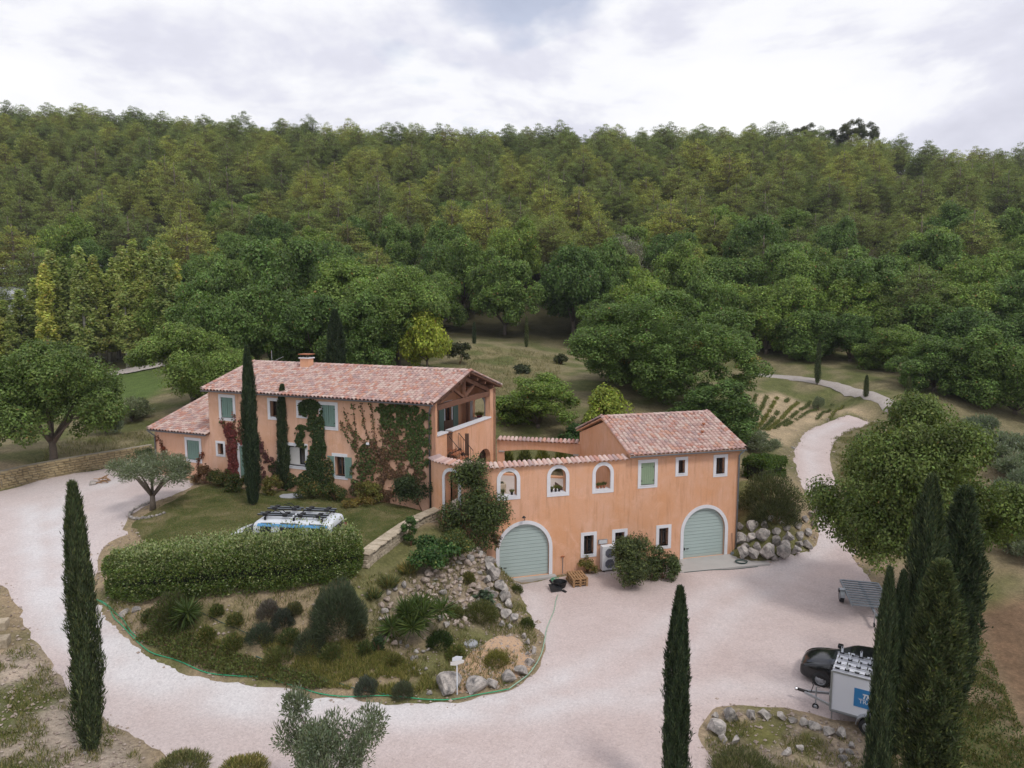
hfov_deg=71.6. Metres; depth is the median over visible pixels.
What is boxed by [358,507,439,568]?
garden wall
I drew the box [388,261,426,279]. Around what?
broadleaf tree
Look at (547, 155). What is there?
pine tree
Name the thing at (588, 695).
driveway
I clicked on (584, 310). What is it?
broadleaf tree
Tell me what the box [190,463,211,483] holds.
bed bush
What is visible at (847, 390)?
track
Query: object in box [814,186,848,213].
pine tree
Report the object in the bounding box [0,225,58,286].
pine tree
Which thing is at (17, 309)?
poplar tree
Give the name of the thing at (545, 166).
pine tree
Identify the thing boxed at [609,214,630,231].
pine tree
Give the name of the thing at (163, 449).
climbing vine
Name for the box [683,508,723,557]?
garage door
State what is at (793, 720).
boulder
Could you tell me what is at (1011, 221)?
broadleaf tree
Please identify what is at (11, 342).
poplar tree
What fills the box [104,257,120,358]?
poplar tree
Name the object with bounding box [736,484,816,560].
boulder wall
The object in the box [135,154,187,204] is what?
pine tree
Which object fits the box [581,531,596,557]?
window frame
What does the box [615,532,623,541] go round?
window
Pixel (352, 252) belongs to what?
broadleaf tree
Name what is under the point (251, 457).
cypress tree
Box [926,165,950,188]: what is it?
pine tree
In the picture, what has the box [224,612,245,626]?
bank plant
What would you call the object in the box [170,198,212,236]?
pine tree
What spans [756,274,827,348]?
broadleaf tree
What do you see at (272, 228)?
broadleaf tree
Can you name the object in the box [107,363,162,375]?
field path
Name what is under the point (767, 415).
lavender row
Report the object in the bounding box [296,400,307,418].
window frame
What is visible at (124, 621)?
garden hose
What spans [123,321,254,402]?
walnut tree
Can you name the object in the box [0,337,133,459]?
oak tree
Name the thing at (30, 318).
poplar tree
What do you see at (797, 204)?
pine tree
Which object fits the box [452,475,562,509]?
courtyard paving
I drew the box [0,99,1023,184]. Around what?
pine wood
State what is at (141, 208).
pine tree
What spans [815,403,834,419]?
lavender row
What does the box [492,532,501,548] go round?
shrub
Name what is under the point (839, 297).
broadleaf tree
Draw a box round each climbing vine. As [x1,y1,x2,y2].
[154,435,204,476]
[218,412,242,482]
[258,432,286,486]
[281,399,334,494]
[339,403,431,502]
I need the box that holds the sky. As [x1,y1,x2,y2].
[0,0,1023,171]
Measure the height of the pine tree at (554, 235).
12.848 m
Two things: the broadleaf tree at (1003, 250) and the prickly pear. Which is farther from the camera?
the broadleaf tree at (1003, 250)
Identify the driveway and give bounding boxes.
[0,415,879,767]
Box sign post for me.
[450,656,463,694]
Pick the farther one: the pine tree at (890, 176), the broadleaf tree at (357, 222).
the pine tree at (890, 176)
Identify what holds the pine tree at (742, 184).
on the ground at (1002, 615)
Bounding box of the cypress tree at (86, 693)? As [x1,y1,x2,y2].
[59,479,107,751]
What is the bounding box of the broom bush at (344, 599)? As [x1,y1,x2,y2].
[308,575,369,638]
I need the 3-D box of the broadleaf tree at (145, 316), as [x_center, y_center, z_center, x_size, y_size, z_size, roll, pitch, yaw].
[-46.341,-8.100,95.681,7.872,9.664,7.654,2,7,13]
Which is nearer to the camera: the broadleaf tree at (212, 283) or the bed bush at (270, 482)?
the bed bush at (270, 482)
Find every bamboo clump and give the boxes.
[505,451,513,461]
[516,450,531,461]
[534,450,551,460]
[553,452,567,470]
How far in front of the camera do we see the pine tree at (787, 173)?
174.73 m
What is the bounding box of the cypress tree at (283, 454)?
[275,383,290,488]
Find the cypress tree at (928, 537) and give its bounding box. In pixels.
[901,472,949,725]
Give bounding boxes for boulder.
[89,480,97,485]
[118,608,129,617]
[131,606,141,612]
[436,671,461,695]
[465,675,488,694]
[487,678,497,688]
[501,669,515,682]
[514,665,527,673]
[524,658,534,666]
[707,718,725,734]
[711,712,718,717]
[718,734,727,743]
[723,707,738,721]
[731,735,739,744]
[746,709,754,719]
[758,708,771,720]
[777,711,785,720]
[781,747,791,755]
[788,717,797,722]
[796,745,803,751]
[799,717,808,726]
[808,720,822,730]
[823,726,834,735]
[835,726,846,737]
[838,754,847,762]
[845,748,854,754]
[848,741,854,748]
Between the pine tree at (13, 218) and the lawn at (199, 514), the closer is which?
the lawn at (199, 514)
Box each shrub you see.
[371,634,384,651]
[391,473,432,510]
[435,453,514,552]
[440,525,476,556]
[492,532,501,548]
[511,582,523,593]
[520,616,536,628]
[577,553,597,572]
[580,382,634,424]
[608,530,661,588]
[646,544,681,582]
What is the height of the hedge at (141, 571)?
4.290 m
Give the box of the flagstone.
[279,493,301,498]
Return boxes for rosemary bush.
[146,590,194,634]
[738,470,809,514]
[745,497,803,527]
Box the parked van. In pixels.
[227,503,346,550]
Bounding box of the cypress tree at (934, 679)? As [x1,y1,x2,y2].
[893,556,981,767]
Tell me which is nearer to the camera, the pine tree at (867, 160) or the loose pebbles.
the loose pebbles
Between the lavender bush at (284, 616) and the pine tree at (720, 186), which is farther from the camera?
the pine tree at (720, 186)
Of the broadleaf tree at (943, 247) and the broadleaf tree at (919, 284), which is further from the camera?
the broadleaf tree at (943, 247)
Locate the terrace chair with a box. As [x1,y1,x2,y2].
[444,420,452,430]
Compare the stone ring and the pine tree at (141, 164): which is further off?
the pine tree at (141, 164)
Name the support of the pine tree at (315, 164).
on the ground at (1002, 615)
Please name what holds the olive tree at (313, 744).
on the ground at (1002, 615)
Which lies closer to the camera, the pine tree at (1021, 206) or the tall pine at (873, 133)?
the pine tree at (1021, 206)
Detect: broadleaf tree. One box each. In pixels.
[25,248,75,282]
[31,212,95,262]
[61,238,118,273]
[132,290,191,337]
[141,234,182,256]
[164,262,246,327]
[178,252,203,297]
[182,288,271,356]
[185,251,252,288]
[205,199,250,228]
[211,230,259,257]
[216,237,265,269]
[230,259,258,287]
[235,282,304,361]
[237,234,322,319]
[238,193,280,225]
[244,212,294,264]
[266,238,284,262]
[272,291,362,362]
[284,225,342,248]
[286,246,327,265]
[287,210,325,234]
[304,256,392,308]
[310,237,342,261]
[310,243,359,283]
[310,289,399,365]
[334,215,376,252]
[343,244,369,265]
[376,212,424,267]
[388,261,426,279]
[419,218,466,273]
[419,244,463,292]
[420,271,469,326]
[426,233,499,307]
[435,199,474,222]
[469,255,545,334]
[485,215,544,278]
[496,371,582,427]
[533,239,612,335]
[575,293,615,329]
[583,235,634,294]
[584,275,624,301]
[605,266,682,327]
[611,224,649,263]
[621,252,643,292]
[642,228,697,272]
[650,238,712,287]
[660,280,690,321]
[664,378,763,443]
[680,269,748,329]
[693,240,720,263]
[697,204,748,251]
[703,254,767,294]
[715,280,771,332]
[720,213,790,271]
[737,284,812,353]
[749,240,826,291]
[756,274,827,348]
[760,206,812,241]
[763,248,829,312]
[774,309,841,361]
[802,241,833,263]
[806,215,859,260]
[816,276,899,342]
[817,312,884,361]
[819,246,870,310]
[828,245,874,269]
[836,250,906,313]
[850,323,924,372]
[868,262,964,335]
[868,293,955,343]
[884,334,977,392]
[892,226,968,274]
[895,229,980,290]
[896,256,945,291]
[902,272,931,295]
[918,200,985,250]
[923,305,1017,346]
[928,277,1002,324]
[934,324,1023,409]
[940,250,1015,294]
[961,342,1023,414]
[969,247,1014,273]
[975,207,1023,252]
[975,276,1023,322]
[981,308,1023,345]
[984,270,1023,336]
[1008,245,1023,279]
[1013,234,1023,250]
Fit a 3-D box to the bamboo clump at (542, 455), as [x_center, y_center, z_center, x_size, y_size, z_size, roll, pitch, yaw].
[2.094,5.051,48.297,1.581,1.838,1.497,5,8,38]
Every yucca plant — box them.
[161,592,205,632]
[373,587,459,645]
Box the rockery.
[378,537,498,644]
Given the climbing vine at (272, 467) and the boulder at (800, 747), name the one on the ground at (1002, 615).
the boulder at (800, 747)
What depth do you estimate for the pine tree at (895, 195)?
171.60 m
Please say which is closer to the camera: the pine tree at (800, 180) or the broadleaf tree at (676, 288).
the broadleaf tree at (676, 288)
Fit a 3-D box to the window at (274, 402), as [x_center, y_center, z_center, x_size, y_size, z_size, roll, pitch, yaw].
[-14.078,1.447,43.348,1.143,1.560,0.820,0,7,0]
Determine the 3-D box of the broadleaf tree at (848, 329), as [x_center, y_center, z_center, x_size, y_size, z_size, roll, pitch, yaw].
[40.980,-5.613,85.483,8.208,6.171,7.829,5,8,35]
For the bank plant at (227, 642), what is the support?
on the ground at (1002, 615)
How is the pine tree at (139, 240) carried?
on the ground at (1002, 615)
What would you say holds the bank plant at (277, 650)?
on the ground at (1002, 615)
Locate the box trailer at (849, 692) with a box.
[794,646,872,734]
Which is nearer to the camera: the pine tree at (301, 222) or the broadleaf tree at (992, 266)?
the broadleaf tree at (992, 266)
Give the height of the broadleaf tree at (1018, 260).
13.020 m
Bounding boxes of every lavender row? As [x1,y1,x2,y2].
[747,393,758,413]
[752,396,778,432]
[757,395,769,415]
[757,397,790,430]
[765,401,799,431]
[773,400,811,428]
[783,406,820,426]
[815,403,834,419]
[828,404,844,419]
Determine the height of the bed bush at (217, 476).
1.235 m
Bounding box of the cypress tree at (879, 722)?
[859,565,900,767]
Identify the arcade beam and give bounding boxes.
[497,435,579,478]
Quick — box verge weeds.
[890,631,1023,767]
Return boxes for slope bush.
[446,341,471,364]
[513,363,530,373]
[553,353,568,363]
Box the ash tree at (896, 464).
[803,389,1023,575]
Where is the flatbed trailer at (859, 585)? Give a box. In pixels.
[838,579,881,626]
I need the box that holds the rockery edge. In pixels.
[478,550,518,628]
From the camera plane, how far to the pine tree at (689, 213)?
140.91 m
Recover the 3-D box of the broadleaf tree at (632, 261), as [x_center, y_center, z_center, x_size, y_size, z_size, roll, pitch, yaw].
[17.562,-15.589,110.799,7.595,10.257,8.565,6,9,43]
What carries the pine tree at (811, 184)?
on the ground at (1002, 615)
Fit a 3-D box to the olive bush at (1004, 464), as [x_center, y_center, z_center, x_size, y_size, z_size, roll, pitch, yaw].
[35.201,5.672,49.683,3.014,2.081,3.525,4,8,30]
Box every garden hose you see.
[97,599,509,699]
[100,600,148,643]
[510,595,557,687]
[684,566,757,572]
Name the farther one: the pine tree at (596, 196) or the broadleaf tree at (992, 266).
the pine tree at (596, 196)
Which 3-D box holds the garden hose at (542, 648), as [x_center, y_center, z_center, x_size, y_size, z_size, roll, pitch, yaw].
[1.377,10.941,30.912,0.637,0.169,9.074,2,7,15]
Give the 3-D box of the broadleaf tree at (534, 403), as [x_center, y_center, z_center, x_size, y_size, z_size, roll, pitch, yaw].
[1.792,1.216,53.762,7.265,4.296,6.978,0,7,0]
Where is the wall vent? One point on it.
(602, 541)
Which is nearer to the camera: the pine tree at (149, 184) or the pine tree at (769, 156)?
the pine tree at (149, 184)
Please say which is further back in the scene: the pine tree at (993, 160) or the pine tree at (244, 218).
the pine tree at (993, 160)
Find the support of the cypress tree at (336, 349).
on the ground at (1002, 615)
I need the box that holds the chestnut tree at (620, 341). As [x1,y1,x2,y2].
[563,289,775,404]
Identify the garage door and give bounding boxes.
[500,524,547,576]
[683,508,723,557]
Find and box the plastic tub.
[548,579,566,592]
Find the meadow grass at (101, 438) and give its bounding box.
[27,345,560,463]
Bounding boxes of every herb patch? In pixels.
[426,629,453,651]
[465,598,499,626]
[482,649,510,667]
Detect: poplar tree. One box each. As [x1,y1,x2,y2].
[0,299,19,348]
[0,304,5,357]
[0,315,22,359]
[9,289,33,345]
[20,304,39,346]
[22,277,41,325]
[33,262,61,343]
[35,249,71,344]
[57,256,75,345]
[64,245,102,360]
[81,254,111,364]
[99,273,120,363]
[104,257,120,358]
[110,245,140,367]
[126,238,150,340]
[130,251,155,306]
[134,273,154,341]
[147,247,160,290]
[151,244,179,333]
[172,263,188,347]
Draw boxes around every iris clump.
[362,586,385,600]
[376,573,402,588]
[395,560,419,573]
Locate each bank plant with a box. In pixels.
[140,607,157,624]
[194,623,217,643]
[207,602,224,617]
[220,630,243,651]
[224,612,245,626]
[262,644,293,664]
[277,626,299,644]
[287,599,303,615]
[316,640,343,660]
[345,622,366,641]
[354,638,374,656]
[383,651,403,668]
[444,643,467,659]
[446,604,466,618]
[462,570,476,584]
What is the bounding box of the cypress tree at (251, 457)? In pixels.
[238,344,262,504]
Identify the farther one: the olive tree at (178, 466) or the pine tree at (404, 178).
the pine tree at (404, 178)
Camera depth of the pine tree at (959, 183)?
170.62 m
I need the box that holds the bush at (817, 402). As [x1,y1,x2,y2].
[812,396,825,407]
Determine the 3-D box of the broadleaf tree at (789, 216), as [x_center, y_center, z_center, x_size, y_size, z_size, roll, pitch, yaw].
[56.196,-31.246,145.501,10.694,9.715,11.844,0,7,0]
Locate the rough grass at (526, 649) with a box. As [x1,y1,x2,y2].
[0,421,1023,767]
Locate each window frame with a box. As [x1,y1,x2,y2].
[184,437,201,462]
[215,441,225,456]
[218,394,235,420]
[237,443,241,477]
[267,397,278,419]
[286,442,307,469]
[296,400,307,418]
[318,401,337,430]
[332,453,347,479]
[470,397,484,419]
[497,468,519,499]
[547,465,568,496]
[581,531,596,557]
[592,462,613,493]
[612,528,627,543]
[638,459,657,488]
[656,524,671,549]
[675,456,687,476]
[713,454,727,476]
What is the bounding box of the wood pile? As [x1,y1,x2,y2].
[95,475,110,482]
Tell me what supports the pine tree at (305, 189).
on the ground at (1002, 615)
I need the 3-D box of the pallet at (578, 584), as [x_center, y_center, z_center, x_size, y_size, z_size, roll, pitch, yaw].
[3.354,10.224,36.785,0.810,0.145,1.120,-2,7,-15]
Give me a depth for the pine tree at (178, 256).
121.32 m
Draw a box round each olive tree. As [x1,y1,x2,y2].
[104,449,195,510]
[269,681,390,767]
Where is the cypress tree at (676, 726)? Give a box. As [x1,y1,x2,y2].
[659,584,696,767]
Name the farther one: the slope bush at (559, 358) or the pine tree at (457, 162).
the pine tree at (457, 162)
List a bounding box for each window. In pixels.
[272,401,277,415]
[286,446,304,465]
[337,457,344,474]
[478,449,485,462]
[584,535,591,552]
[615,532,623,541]
[659,528,666,544]
[678,460,683,472]
[716,458,722,472]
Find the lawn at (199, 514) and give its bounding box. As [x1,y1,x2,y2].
[131,484,421,547]
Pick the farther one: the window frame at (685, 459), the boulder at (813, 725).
the window frame at (685, 459)
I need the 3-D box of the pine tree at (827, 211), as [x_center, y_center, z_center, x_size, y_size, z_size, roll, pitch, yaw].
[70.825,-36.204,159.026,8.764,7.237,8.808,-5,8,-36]
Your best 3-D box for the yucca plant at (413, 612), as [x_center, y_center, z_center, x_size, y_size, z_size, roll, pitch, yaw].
[-3.817,9.385,28.602,3.567,2.185,2.356,-4,8,-29]
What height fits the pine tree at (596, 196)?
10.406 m
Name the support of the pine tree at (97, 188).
on the ground at (1002, 615)
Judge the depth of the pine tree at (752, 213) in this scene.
150.78 m
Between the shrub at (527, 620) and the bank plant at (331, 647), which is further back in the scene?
the shrub at (527, 620)
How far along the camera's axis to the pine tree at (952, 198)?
145.59 m
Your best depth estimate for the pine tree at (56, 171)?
179.75 m
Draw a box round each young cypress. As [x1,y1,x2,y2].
[471,322,476,343]
[524,316,528,346]
[814,339,822,384]
[862,375,869,396]
[904,376,913,396]
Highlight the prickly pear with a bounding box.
[471,589,495,604]
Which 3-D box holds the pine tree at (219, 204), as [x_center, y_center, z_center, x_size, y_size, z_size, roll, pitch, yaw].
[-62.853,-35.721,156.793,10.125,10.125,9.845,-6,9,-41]
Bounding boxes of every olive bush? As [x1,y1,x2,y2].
[92,419,123,435]
[122,396,155,421]
[124,446,153,466]
[737,430,782,452]
[960,412,1002,430]
[982,427,1023,458]
[986,467,1023,500]
[989,451,1023,473]
[995,530,1023,558]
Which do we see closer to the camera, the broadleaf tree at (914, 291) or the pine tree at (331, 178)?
the broadleaf tree at (914, 291)
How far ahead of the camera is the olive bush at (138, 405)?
61.07 m
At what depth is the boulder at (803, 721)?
24.47 m
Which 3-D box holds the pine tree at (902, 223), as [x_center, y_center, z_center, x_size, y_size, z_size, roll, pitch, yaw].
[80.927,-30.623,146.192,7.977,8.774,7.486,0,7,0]
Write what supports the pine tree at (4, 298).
on the ground at (1002, 615)
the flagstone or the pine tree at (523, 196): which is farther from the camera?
the pine tree at (523, 196)
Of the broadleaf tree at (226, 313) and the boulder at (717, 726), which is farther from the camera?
the broadleaf tree at (226, 313)
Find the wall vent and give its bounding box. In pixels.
[598,539,606,543]
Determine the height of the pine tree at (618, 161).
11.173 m
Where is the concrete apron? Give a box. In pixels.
[679,554,769,572]
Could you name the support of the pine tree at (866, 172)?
on the ground at (1002, 615)
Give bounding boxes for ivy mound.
[400,515,417,545]
[406,534,461,569]
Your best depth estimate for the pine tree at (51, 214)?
154.30 m
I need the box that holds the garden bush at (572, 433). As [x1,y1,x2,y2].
[554,421,580,440]
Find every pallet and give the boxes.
[566,577,587,587]
[567,570,587,581]
[567,574,587,584]
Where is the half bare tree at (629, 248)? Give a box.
[613,233,647,268]
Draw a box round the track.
[761,374,940,425]
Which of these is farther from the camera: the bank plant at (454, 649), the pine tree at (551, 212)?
the pine tree at (551, 212)
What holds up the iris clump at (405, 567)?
on the ground at (1002, 615)
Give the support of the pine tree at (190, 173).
on the ground at (1002, 615)
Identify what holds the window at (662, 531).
in the garage wing
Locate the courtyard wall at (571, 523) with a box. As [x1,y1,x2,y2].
[428,453,629,577]
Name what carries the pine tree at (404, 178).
on the ground at (1002, 615)
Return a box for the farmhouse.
[146,350,502,510]
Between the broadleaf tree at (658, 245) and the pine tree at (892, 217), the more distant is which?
the pine tree at (892, 217)
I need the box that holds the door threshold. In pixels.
[512,574,556,582]
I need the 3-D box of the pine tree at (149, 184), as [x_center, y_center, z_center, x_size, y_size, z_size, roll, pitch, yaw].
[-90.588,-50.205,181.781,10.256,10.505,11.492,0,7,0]
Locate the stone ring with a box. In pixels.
[128,501,165,519]
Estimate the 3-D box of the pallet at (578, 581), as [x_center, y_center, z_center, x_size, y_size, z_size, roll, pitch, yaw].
[3.379,10.080,36.759,0.810,0.145,1.120,-2,7,-13]
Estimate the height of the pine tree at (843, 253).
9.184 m
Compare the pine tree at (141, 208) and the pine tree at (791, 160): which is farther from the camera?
the pine tree at (791, 160)
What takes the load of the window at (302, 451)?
in the farmhouse
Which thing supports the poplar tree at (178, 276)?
on the ground at (1002, 615)
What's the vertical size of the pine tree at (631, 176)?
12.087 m
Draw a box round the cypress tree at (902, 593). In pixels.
[890,569,910,755]
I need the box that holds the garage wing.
[575,409,746,558]
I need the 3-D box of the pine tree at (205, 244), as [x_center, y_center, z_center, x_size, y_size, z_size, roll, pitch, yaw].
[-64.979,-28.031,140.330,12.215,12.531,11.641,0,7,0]
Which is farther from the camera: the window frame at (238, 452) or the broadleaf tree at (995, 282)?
the broadleaf tree at (995, 282)
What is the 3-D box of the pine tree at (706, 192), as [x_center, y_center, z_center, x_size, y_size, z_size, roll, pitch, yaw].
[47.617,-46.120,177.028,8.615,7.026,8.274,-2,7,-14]
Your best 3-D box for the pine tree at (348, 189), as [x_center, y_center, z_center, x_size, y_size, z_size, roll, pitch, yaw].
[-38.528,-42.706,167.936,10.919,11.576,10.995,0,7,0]
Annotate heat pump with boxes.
[600,544,617,571]
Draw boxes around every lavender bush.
[243,620,276,647]
[255,598,279,621]
[270,606,295,629]
[291,626,326,655]
[353,674,378,697]
[390,679,414,701]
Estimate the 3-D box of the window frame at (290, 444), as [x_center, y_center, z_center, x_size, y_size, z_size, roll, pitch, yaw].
[-13.173,4.301,42.700,2.280,1.580,0.085,3,7,23]
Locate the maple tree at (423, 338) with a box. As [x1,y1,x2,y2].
[397,306,452,366]
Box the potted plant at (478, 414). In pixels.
[473,411,483,417]
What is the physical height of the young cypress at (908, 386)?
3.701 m
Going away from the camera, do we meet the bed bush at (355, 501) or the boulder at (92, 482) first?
the bed bush at (355, 501)
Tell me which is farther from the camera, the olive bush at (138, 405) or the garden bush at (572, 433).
the olive bush at (138, 405)
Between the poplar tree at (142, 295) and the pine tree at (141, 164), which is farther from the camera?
the pine tree at (141, 164)
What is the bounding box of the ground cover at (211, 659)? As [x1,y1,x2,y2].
[135,624,330,689]
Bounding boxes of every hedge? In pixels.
[100,511,364,603]
[740,452,788,480]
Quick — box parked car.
[800,643,874,687]
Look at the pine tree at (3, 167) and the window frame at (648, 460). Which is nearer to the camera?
the window frame at (648, 460)
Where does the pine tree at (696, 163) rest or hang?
on the ground at (1002, 615)
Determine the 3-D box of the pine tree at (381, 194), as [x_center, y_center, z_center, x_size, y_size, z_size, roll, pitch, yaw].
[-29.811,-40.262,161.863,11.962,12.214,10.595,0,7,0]
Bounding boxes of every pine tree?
[0,143,23,176]
[0,160,13,191]
[0,162,46,205]
[0,170,35,198]
[0,177,21,221]
[0,195,45,235]
[0,217,31,261]
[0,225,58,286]
[0,247,57,303]
[0,288,13,307]
[1,198,37,221]
[4,170,44,211]
[12,221,41,245]
[13,127,49,168]
[20,156,48,182]
[28,151,58,171]
[29,192,71,229]
[40,157,70,193]
[41,198,105,261]
[42,163,61,188]
[48,166,94,212]
[54,164,94,199]
[66,151,104,189]
[75,146,111,180]
[78,188,120,221]
[78,192,122,235]
[82,180,118,205]
[83,194,129,262]
[89,175,116,200]
[96,216,154,264]
[97,158,126,182]
[106,152,141,183]
[106,173,128,199]
[110,174,150,218]
[119,207,152,236]
[126,150,169,189]
[127,216,170,245]
[128,196,156,226]
[129,133,172,168]
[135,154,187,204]
[138,168,168,201]
[140,221,223,265]
[146,162,198,217]
[157,210,213,255]
[158,179,207,228]
[168,157,211,189]
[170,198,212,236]
[172,135,218,185]
[181,182,206,214]
[183,170,230,231]
[199,201,258,244]
[200,167,258,205]
[208,143,243,184]
[227,150,273,193]
[228,207,262,236]
[246,156,268,182]
[247,188,288,224]
[248,202,276,232]
[253,174,284,194]
[261,170,300,203]
[262,144,298,184]
[269,189,292,215]
[280,196,316,226]
[284,169,322,211]
[288,209,337,239]
[290,167,321,195]
[292,152,322,176]
[292,162,321,184]
[299,176,354,224]
[304,184,345,220]
[312,169,348,200]
[318,192,362,240]
[320,161,354,194]
[322,220,374,257]
[333,178,366,220]
[346,181,393,218]
[352,164,390,193]
[353,145,386,185]
[353,244,398,277]
[355,164,399,210]
[355,195,409,254]
[358,180,405,219]
[363,207,395,239]
[364,250,382,264]
[368,166,395,191]
[386,186,435,231]
[387,143,429,182]
[391,166,418,189]
[395,180,416,203]
[395,207,427,245]
[397,189,427,211]
[410,179,426,198]
[411,164,456,205]
[412,193,440,222]
[415,150,447,189]
[422,199,477,243]
[429,164,467,208]
[436,199,477,230]
[447,154,469,184]
[451,174,483,208]
[453,159,483,183]
[457,198,516,263]
[458,167,488,191]
[460,201,507,238]
[465,171,506,203]
[467,192,508,220]
[472,183,515,215]
[477,152,505,181]
[481,166,510,193]
[488,203,515,226]
[494,161,531,200]
[495,191,526,226]
[497,159,523,183]
[500,202,547,242]
[510,172,552,212]
[520,156,552,182]
[522,156,564,194]
[523,183,571,224]
[525,171,568,216]
[528,148,557,169]
[529,213,586,274]
[530,224,551,276]
[533,205,572,239]
[550,153,576,185]
[553,186,612,240]
[555,171,585,209]
[558,190,599,227]
[561,152,599,190]
[565,144,605,180]
[572,213,616,248]
[573,182,611,215]
[573,213,621,244]
[584,156,616,193]
[592,171,627,216]
[597,181,641,224]
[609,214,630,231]
[610,150,633,183]
[617,159,656,193]
[619,145,656,184]
[621,152,659,180]
[627,162,669,199]
[628,204,655,228]
[629,176,661,209]
[631,189,669,222]
[635,199,674,240]
[640,199,705,244]
[652,163,682,189]
[657,166,695,204]
[658,149,692,179]
[658,246,707,272]
[668,205,695,231]
[670,176,711,217]
[673,195,703,214]
[674,138,719,179]
[674,202,701,241]
[679,196,715,239]
[680,169,709,192]
[693,186,718,205]
[695,192,713,209]
[695,213,741,257]
[699,148,756,204]
[709,183,763,218]
[714,165,742,191]
[729,173,775,219]
[737,237,772,274]
[739,146,773,191]
[741,192,784,236]
[746,169,790,220]
[747,145,777,179]
[752,208,785,234]
[761,179,809,212]
[764,162,806,202]
[765,149,813,181]
[767,136,808,170]
[779,171,812,205]
[786,226,823,247]
[790,195,814,218]
[791,212,833,243]
[798,169,824,200]
[800,176,857,219]
[808,170,857,207]
[809,160,828,181]
[811,206,847,230]
[814,150,867,200]
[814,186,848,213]
[818,162,837,178]
[829,202,874,242]
[829,248,851,272]
[836,208,882,251]
[838,159,873,196]
[844,182,880,220]
[855,148,893,175]
[857,162,896,190]
[858,170,894,210]
[858,210,896,244]
[873,229,906,258]
[880,167,899,194]
[880,218,939,256]
[881,177,925,216]
[883,178,946,229]
[883,211,917,238]
[883,214,920,240]
[888,174,923,200]
[910,175,934,198]
[913,206,941,231]
[920,151,964,188]
[922,191,944,206]
[922,195,968,222]
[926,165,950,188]
[930,162,979,196]
[930,162,986,209]
[936,184,991,218]
[951,210,1007,280]
[952,171,989,207]
[955,159,990,185]
[976,163,1015,192]
[978,158,1013,185]
[978,206,1014,234]
[979,172,1023,223]
[982,177,1019,215]
[1011,172,1023,202]
[1014,193,1023,213]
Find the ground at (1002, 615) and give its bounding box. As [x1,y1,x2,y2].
[0,145,1023,767]
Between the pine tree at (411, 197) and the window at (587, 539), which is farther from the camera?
the pine tree at (411, 197)
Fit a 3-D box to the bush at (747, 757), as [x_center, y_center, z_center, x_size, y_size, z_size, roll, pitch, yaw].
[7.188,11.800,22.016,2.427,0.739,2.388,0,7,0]
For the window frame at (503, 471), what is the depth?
36.65 m
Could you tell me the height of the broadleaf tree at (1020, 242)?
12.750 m
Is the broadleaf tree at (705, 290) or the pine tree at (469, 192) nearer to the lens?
the broadleaf tree at (705, 290)
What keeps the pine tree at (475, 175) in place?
on the ground at (1002, 615)
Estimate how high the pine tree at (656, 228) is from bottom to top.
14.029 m
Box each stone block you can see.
[0,617,9,630]
[0,634,10,648]
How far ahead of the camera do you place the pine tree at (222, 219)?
147.83 m
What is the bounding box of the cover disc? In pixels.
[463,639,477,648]
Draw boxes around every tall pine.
[787,128,800,141]
[799,122,819,136]
[820,129,837,144]
[830,128,846,145]
[840,119,861,143]
[847,117,867,144]
[860,121,879,148]
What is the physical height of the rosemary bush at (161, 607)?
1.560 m
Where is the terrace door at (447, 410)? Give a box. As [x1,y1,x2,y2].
[445,407,449,419]
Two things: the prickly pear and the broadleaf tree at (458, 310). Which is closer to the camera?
the prickly pear
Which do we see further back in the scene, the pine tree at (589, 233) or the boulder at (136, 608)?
the pine tree at (589, 233)
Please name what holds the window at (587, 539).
in the courtyard wall at (571, 523)
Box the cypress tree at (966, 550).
[944,484,993,700]
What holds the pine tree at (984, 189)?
on the ground at (1002, 615)
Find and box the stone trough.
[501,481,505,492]
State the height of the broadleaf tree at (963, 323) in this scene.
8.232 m
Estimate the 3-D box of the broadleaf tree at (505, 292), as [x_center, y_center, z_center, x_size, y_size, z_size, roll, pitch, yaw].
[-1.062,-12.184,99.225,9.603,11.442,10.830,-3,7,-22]
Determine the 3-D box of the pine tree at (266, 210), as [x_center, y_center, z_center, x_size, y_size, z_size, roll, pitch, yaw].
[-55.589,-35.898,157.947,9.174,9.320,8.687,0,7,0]
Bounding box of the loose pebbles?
[0,413,883,767]
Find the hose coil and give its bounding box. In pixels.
[735,559,747,563]
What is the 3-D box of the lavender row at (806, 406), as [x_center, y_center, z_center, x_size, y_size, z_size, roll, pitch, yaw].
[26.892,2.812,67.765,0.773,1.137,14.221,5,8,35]
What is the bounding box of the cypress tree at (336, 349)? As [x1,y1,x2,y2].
[324,309,347,363]
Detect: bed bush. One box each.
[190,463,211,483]
[206,468,231,486]
[222,473,244,492]
[260,474,283,495]
[293,477,325,498]
[321,481,347,501]
[340,494,376,507]
[353,480,383,501]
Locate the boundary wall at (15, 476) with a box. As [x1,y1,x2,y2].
[0,444,153,488]
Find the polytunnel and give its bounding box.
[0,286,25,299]
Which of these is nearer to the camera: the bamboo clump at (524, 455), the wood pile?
the wood pile
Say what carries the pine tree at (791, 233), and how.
on the ground at (1002, 615)
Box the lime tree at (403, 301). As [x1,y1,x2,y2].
[331,265,451,365]
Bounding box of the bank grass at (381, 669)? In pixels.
[174,632,438,696]
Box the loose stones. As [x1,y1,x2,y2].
[399,640,429,674]
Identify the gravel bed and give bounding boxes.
[454,635,531,692]
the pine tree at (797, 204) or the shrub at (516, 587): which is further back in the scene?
the pine tree at (797, 204)
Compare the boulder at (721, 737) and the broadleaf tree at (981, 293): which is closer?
the boulder at (721, 737)
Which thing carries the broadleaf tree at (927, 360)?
on the ground at (1002, 615)
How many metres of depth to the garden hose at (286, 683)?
26.71 m
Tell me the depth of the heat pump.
38.24 m

